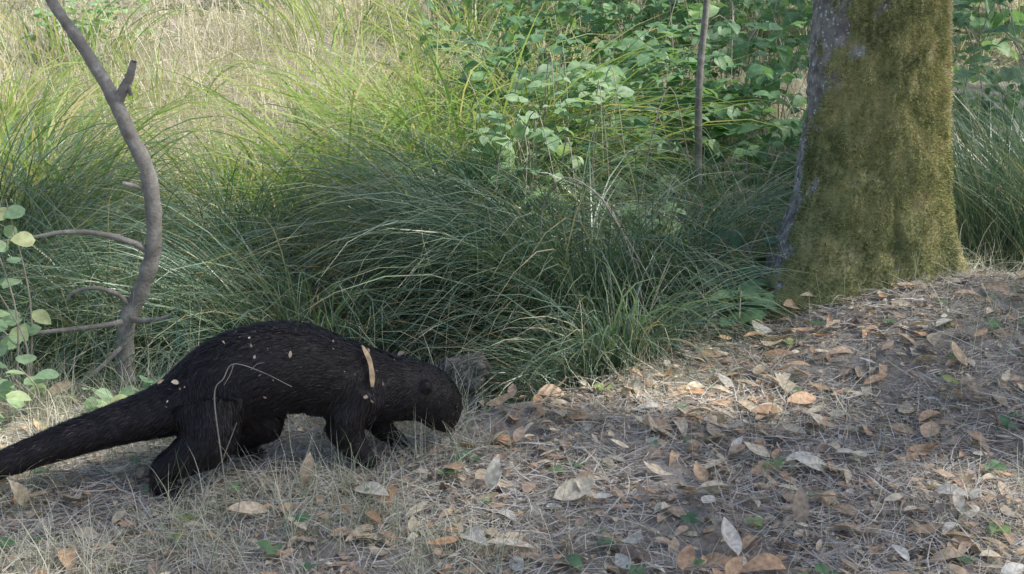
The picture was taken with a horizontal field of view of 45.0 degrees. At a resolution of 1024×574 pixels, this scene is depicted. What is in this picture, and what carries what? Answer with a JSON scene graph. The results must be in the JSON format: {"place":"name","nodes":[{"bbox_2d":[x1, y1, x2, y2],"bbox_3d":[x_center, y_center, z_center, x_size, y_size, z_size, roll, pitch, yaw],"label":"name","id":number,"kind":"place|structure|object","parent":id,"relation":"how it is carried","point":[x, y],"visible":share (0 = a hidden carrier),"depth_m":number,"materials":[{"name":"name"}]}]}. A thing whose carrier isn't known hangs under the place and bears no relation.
{"place":"outdoors","nodes":[
{"label":"outdoors","id":0,"kind":"place"},
{"bbox_2d":[0,51,267,245],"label":"broad leaved grass","id":1,"kind":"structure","parent":0,"point":[95,119],"depth_m":6.13,"materials":[{"name":"green plant"}]},
{"bbox_2d":[0,89,278,284],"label":"broad leaved grass","id":2,"kind":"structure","parent":0,"point":[91,173],"depth_m":5.52,"materials":[{"name":"green plant"}]},
{"bbox_2d":[0,0,1023,573],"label":"ground","id":3,"kind":"structure","parent":0,"point":[688,474],"depth_m":3.24,"materials":[{"name":"soil"}]},
{"bbox_2d":[0,199,165,421],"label":"snowberry plant","id":4,"kind":"object","parent":3,"relation":"on","point":[17,336],"visible":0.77,"depth_m":3.34,"materials":[{"name":"green plant"}]},
{"bbox_2d":[0,0,172,394],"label":"bare sapling","id":5,"kind":"object","parent":3,"relation":"on","point":[150,190],"visible":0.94,"depth_m":3.58,"materials":[{"name":"grey plant"}]},
{"bbox_2d":[0,30,182,176],"bbox_3d":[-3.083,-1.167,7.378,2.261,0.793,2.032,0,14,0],"label":"broad leaved grass","id":6,"kind":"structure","parent":3,"relation":"on","point":[14,92],"depth_m":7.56,"materials":[{"name":"green plant"}]},
{"bbox_2d":[0,284,185,401],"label":"sedge tussock","id":7,"kind":"object","parent":3,"relation":"on","point":[53,358],"visible":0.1,"depth_m":4.07,"materials":[{"name":"green plant"}]},
{"bbox_2d":[0,0,223,80],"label":"broad leaved grass","id":8,"kind":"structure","parent":3,"relation":"on","point":[57,34],"depth_m":9.01,"materials":[{"name":"green plant"}]},
{"bbox_2d":[46,328,192,399],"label":"sedge tussock","id":9,"kind":"object","parent":3,"relation":"on","point":[112,374],"visible":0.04,"depth_m":3.73,"materials":[{"name":"green plant"}]},
{"bbox_2d":[0,61,263,289],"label":"sedge tussock","id":10,"kind":"object","parent":3,"relation":"on","point":[30,183],"visible":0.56,"depth_m":5.35,"materials":[{"name":"green plant"}]},
{"bbox_2d":[1,21,284,121],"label":"broad leaved grass","id":11,"kind":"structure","parent":3,"relation":"on","point":[135,85],"depth_m":8.10,"materials":[{"name":"green plant"}]},
{"bbox_2d":[1,0,287,63],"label":"pale shrub","id":12,"kind":"object","parent":3,"relation":"on","point":[37,10],"visible":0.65,"depth_m":9.28,"materials":[{"name":"green plant"}]},
{"bbox_2d":[0,108,309,376],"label":"sedge tussock","id":13,"kind":"object","parent":3,"relation":"on","point":[34,253],"visible":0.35,"depth_m":4.56,"materials":[{"name":"green plant"}]},
{"bbox_2d":[15,245,381,369],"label":"dead sedge blades","id":14,"kind":"object","parent":3,"relation":"on","point":[298,288],"visible":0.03,"depth_m":4.95,"materials":[{"name":"beige plant"}]},
{"bbox_2d":[0,146,435,397],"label":"sedge tussock","id":15,"kind":"object","parent":3,"relation":"on","point":[72,318],"visible":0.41,"depth_m":4.25,"materials":[{"name":"green plant"}]},
{"bbox_2d":[0,319,464,504],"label":"river otter","id":16,"kind":"object","parent":3,"relation":"on","point":[353,389],"visible":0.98,"depth_m":2.85,"materials":[{"name":"fur"}]},
{"bbox_2d":[5,101,460,310],"bbox_3d":[-1.162,-0.352,5.215,1.978,0.806,2.075,0,14,0],"label":"sedge tussock","id":17,"kind":"object","parent":3,"relation":"on","point":[261,204],"visible":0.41,"depth_m":5.14,"materials":[{"name":"green plant"}]},
{"bbox_2d":[214,363,291,522],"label":"dry weed stalk","id":18,"kind":"object","parent":3,"relation":"on","point":[231,437],"visible":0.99,"depth_m":2.65,"materials":[{"name":"beige plant"}]},
{"bbox_2d":[89,124,441,314],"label":"broad leaved grass","id":19,"kind":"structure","parent":3,"relation":"on","point":[245,190],"depth_m":5.24,"materials":[{"name":"green plant"}]},
{"bbox_2d":[0,159,542,399],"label":"sedge tussock","id":20,"kind":"object","parent":3,"relation":"on","point":[281,311],"visible":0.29,"depth_m":4.14,"materials":[{"name":"green plant"}]},
{"bbox_2d":[202,0,422,55],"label":"broad leaved grass","id":21,"kind":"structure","parent":3,"relation":"on","point":[311,12],"depth_m":9.56,"materials":[{"name":"green plant"}]},
{"bbox_2d":[235,199,411,339],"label":"dead sedge blades","id":22,"kind":"object","parent":3,"relation":"on","point":[292,270],"visible":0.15,"depth_m":5.01,"materials":[{"name":"plant"}]},
{"bbox_2d":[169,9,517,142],"bbox_3d":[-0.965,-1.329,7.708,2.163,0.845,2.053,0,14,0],"label":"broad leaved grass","id":23,"kind":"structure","parent":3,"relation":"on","point":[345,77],"depth_m":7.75,"materials":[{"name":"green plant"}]},
{"bbox_2d":[53,46,639,267],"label":"broad leaved grass","id":24,"kind":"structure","parent":3,"relation":"on","point":[269,139],"depth_m":5.56,"materials":[{"name":"green plant"}]},
{"bbox_2d":[223,210,503,375],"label":"dead sedge blades","id":25,"kind":"object","parent":3,"relation":"on","point":[392,306],"visible":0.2,"depth_m":4.84,"materials":[{"name":"beige plant"}]},
{"bbox_2d":[181,281,549,401],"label":"sedge tussock","id":26,"kind":"object","parent":3,"relation":"on","point":[439,335],"visible":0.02,"depth_m":4.17,"materials":[{"name":"green plant"}]},
{"bbox_2d":[206,163,585,326],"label":"dead sedge blades","id":27,"kind":"object","parent":3,"relation":"on","point":[371,263],"visible":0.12,"depth_m":4.97,"materials":[{"name":"plant"}]},
{"bbox_2d":[235,101,641,314],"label":"broad leaved grass","id":28,"kind":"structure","parent":3,"relation":"on","point":[542,182],"depth_m":5.09,"materials":[{"name":"green plant"}]},
{"bbox_2d":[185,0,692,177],"bbox_3d":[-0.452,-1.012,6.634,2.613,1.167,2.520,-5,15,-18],"label":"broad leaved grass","id":29,"kind":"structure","parent":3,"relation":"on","point":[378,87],"depth_m":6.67,"materials":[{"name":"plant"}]},
{"bbox_2d":[167,80,733,368],"bbox_3d":[-0.223,-0.302,4.842,2.367,1.005,2.386,0,14,0],"label":"sedge tussock","id":30,"kind":"object","parent":3,"relation":"on","point":[352,231],"visible":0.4,"depth_m":4.71,"materials":[{"name":"green plant"}]},
{"bbox_2d":[434,352,491,397],"bbox_3d":[-0.158,0.259,3.674,0.193,0.128,0.137,2,14,8],"label":"rock","id":31,"kind":"object","parent":3,"relation":"on","point":[483,363],"visible":0.5,"depth_m":3.62,"materials":[{"name":"grey stone"}]},
{"bbox_2d":[309,0,617,76],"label":"broad leaved grass","id":32,"kind":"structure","parent":3,"relation":"on","point":[470,24],"depth_m":9.15,"materials":[{"name":"green plant"}]},
{"bbox_2d":[462,396,486,412],"bbox_3d":[-0.107,0.342,3.434,0.086,0.069,0.083,-4,15,-16],"label":"rock","id":33,"kind":"object","parent":3,"relation":"on","point":[472,399],"visible":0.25,"depth_m":3.42,"materials":[{"name":"grey stone"}]},
{"bbox_2d":[173,0,800,265],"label":"broad leaved grass","id":34,"kind":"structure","parent":3,"relation":"on","point":[423,102],"depth_m":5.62,"materials":[{"name":"green plant"}]},
{"bbox_2d":[9,400,968,567],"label":"curled dead leaves","id":35,"kind":"object","parent":3,"relation":"on","point":[800,500],"visible":0.87,"depth_m":2.75,"materials":[{"name":"brown plant"}]},
{"bbox_2d":[270,53,741,273],"bbox_3d":[-0.028,-0.600,5.528,2.272,0.921,2.207,0,14,0],"label":"sedge tussock","id":36,"kind":"object","parent":3,"relation":"on","point":[463,159],"visible":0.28,"depth_m":5.25,"materials":[{"name":"green plant"}]},
{"bbox_2d":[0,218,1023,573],"bbox_3d":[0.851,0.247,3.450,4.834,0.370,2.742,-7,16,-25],"label":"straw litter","id":37,"kind":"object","parent":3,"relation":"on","point":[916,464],"visible":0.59,"depth_m":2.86,"materials":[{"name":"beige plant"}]},
{"bbox_2d":[0,0,1023,248],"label":"dry grass slope","id":38,"kind":"structure","parent":3,"relation":"on","point":[198,38],"depth_m":8.92,"materials":[{"name":"beige plant"}]},
{"bbox_2d":[0,260,1023,573],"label":"leaf crumbs","id":39,"kind":"object","parent":3,"relation":"on","point":[680,412],"visible":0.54,"depth_m":2.89,"materials":[{"name":"brown plant"}]},
{"bbox_2d":[0,104,1023,409],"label":"ditch grass","id":40,"kind":"structure","parent":3,"relation":"on","point":[408,306],"depth_m":4.04,"materials":[{"name":"green plant"}]},
{"bbox_2d":[0,257,1023,573],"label":"herbs","id":41,"kind":"object","parent":3,"relation":"on","point":[688,517],"visible":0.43,"depth_m":2.70,"materials":[{"name":"green plant"}]},
{"bbox_2d":[0,257,1023,573],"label":"fallen leaves","id":42,"kind":"object","parent":3,"relation":"on","point":[582,481],"depth_m":2.91,"materials":[{"name":"brown plant"}]},
{"bbox_2d":[421,322,671,407],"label":"dead sedge blades","id":43,"kind":"object","parent":3,"relation":"on","point":[511,358],"visible":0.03,"depth_m":4.37,"materials":[{"name":"plant"}]},
{"bbox_2d":[226,98,879,394],"bbox_3d":[0.177,-0.114,4.576,2.518,1.141,2.674,0,14,0],"label":"sedge tussock","id":44,"kind":"object","parent":3,"relation":"on","point":[533,269],"visible":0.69,"depth_m":4.26,"materials":[{"name":"green plant"}]},
{"bbox_2d":[454,50,701,320],"bbox_3d":[0.290,-0.371,5.270,1.083,1.227,0.849,0,14,0],"label":"bramble patch","id":45,"kind":"object","parent":3,"relation":"on","point":[596,77],"visible":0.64,"depth_m":5.14,"materials":[{"name":"green plant"}]},
{"bbox_2d":[540,177,667,335],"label":"dead bramble stem","id":46,"kind":"object","parent":3,"relation":"on","point":[606,205],"visible":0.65,"depth_m":4.09,"materials":[{"name":"brown plant"}]},
{"bbox_2d":[399,212,834,408],"bbox_3d":[0.268,0.173,3.887,1.420,0.766,1.318,10,17,35],"label":"sedge tussock","id":47,"kind":"object","parent":3,"relation":"on","point":[641,324],"visible":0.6,"depth_m":3.74,"materials":[{"name":"green plant"}]},
{"bbox_2d":[441,236,795,395],"bbox_3d":[0.427,0.144,4.302,1.307,0.642,1.468,-4,15,-15],"label":"sedge tussock","id":48,"kind":"object","parent":3,"relation":"on","point":[557,337],"visible":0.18,"depth_m":4.12,"materials":[{"name":"green plant"}]},
{"bbox_2d":[398,97,959,353],"bbox_3d":[0.610,-0.298,4.986,2.446,1.050,2.522,0,14,0],"label":"sedge tussock","id":49,"kind":"object","parent":3,"relation":"on","point":[748,231],"visible":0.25,"depth_m":4.78,"materials":[{"name":"green plant"}]},
{"bbox_2d":[694,0,709,249],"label":"slender sapling","id":50,"kind":"object","parent":3,"relation":"on","point":[700,73],"visible":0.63,"depth_m":5.55,"materials":[{"name":"brown plant"}]},
{"bbox_2d":[621,218,782,337],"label":"dead sedge blades","id":51,"kind":"object","parent":3,"relation":"on","point":[741,262],"visible":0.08,"depth_m":4.54,"materials":[{"name":"beige plant"}]},
{"bbox_2d":[399,0,1023,239],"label":"bramble thicket","id":52,"kind":"object","parent":3,"relation":"on","point":[734,36],"visible":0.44,"depth_m":6.60,"materials":[{"name":"green plant"}]},
{"bbox_2d":[425,0,1023,62],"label":"background shrubs","id":53,"kind":"object","parent":3,"relation":"on","point":[995,18],"visible":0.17,"depth_m":9.56,"materials":[{"name":"green plant"}]},
{"bbox_2d":[659,214,792,334],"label":"bramble sprig","id":54,"kind":"object","parent":3,"relation":"on","point":[757,283],"visible":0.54,"depth_m":4.13,"materials":[{"name":"green plant"}]},
{"bbox_2d":[539,88,997,292],"bbox_3d":[1.104,-0.370,5.554,2.512,1.056,2.390,0,14,0],"label":"sedge tussock","id":55,"kind":"object","parent":3,"relation":"on","point":[702,200],"visible":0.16,"depth_m":5.46,"materials":[{"name":"green plant"}]},
{"bbox_2d":[764,436,783,448],"bbox_3d":[0.658,0.402,3.135,0.086,0.039,0.068,4,14,14],"label":"rock","id":56,"kind":"object","parent":3,"relation":"on","point":[778,440],"visible":0.38,"depth_m":3.12,"materials":[{"name":"grey stone"}]},
{"bbox_2d":[638,104,1018,250],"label":"sedge tussock","id":57,"kind":"object","parent":3,"relation":"on","point":[754,161],"visible":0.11,"depth_m":6.01,"materials":[{"name":"green plant"}]},
{"bbox_2d":[757,0,970,322],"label":"mossy oak tree","id":58,"kind":"object","parent":3,"relation":"on","point":[875,138],"visible":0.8,"depth_m":4.02,"materials":[{"name":"green plant"}]},
{"bbox_2d":[714,85,1017,260],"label":"sedge tussock","id":59,"kind":"object","parent":3,"relation":"on","point":[797,151],"visible":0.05,"depth_m":5.87,"materials":[{"name":"green plant"}]},
{"bbox_2d":[746,34,1023,269],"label":"sedge tussock","id":60,"kind":"object","parent":3,"relation":"on","point":[968,226],"visible":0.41,"depth_m":4.84,"materials":[{"name":"green plant"}]},
{"bbox_2d":[796,51,1023,263],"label":"sedge tussock","id":61,"kind":"object","parent":3,"relation":"on","point":[1020,138],"visible":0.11,"depth_m":5.11,"materials":[{"name":"green plant"}]},
{"bbox_2d":[951,25,1023,256],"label":"sedge tussock","id":62,"kind":"object","parent":3,"relation":"on","point":[1006,171],"visible":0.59,"depth_m":4.74,"materials":[{"name":"green plant"}]},
{"bbox_2d":[953,100,1023,236],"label":"sedge tussock","id":63,"kind":"object","parent":3,"relation":"on","point":[990,154],"visible":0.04,"depth_m":5.51,"materials":[{"name":"green plant"}]},
{"bbox_2d":[382,0,728,123],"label":"broad leaved grass","id":64,"kind":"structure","parent":0,"point":[573,57],"depth_m":7.81,"materials":[{"name":"green plant"}]}
]}

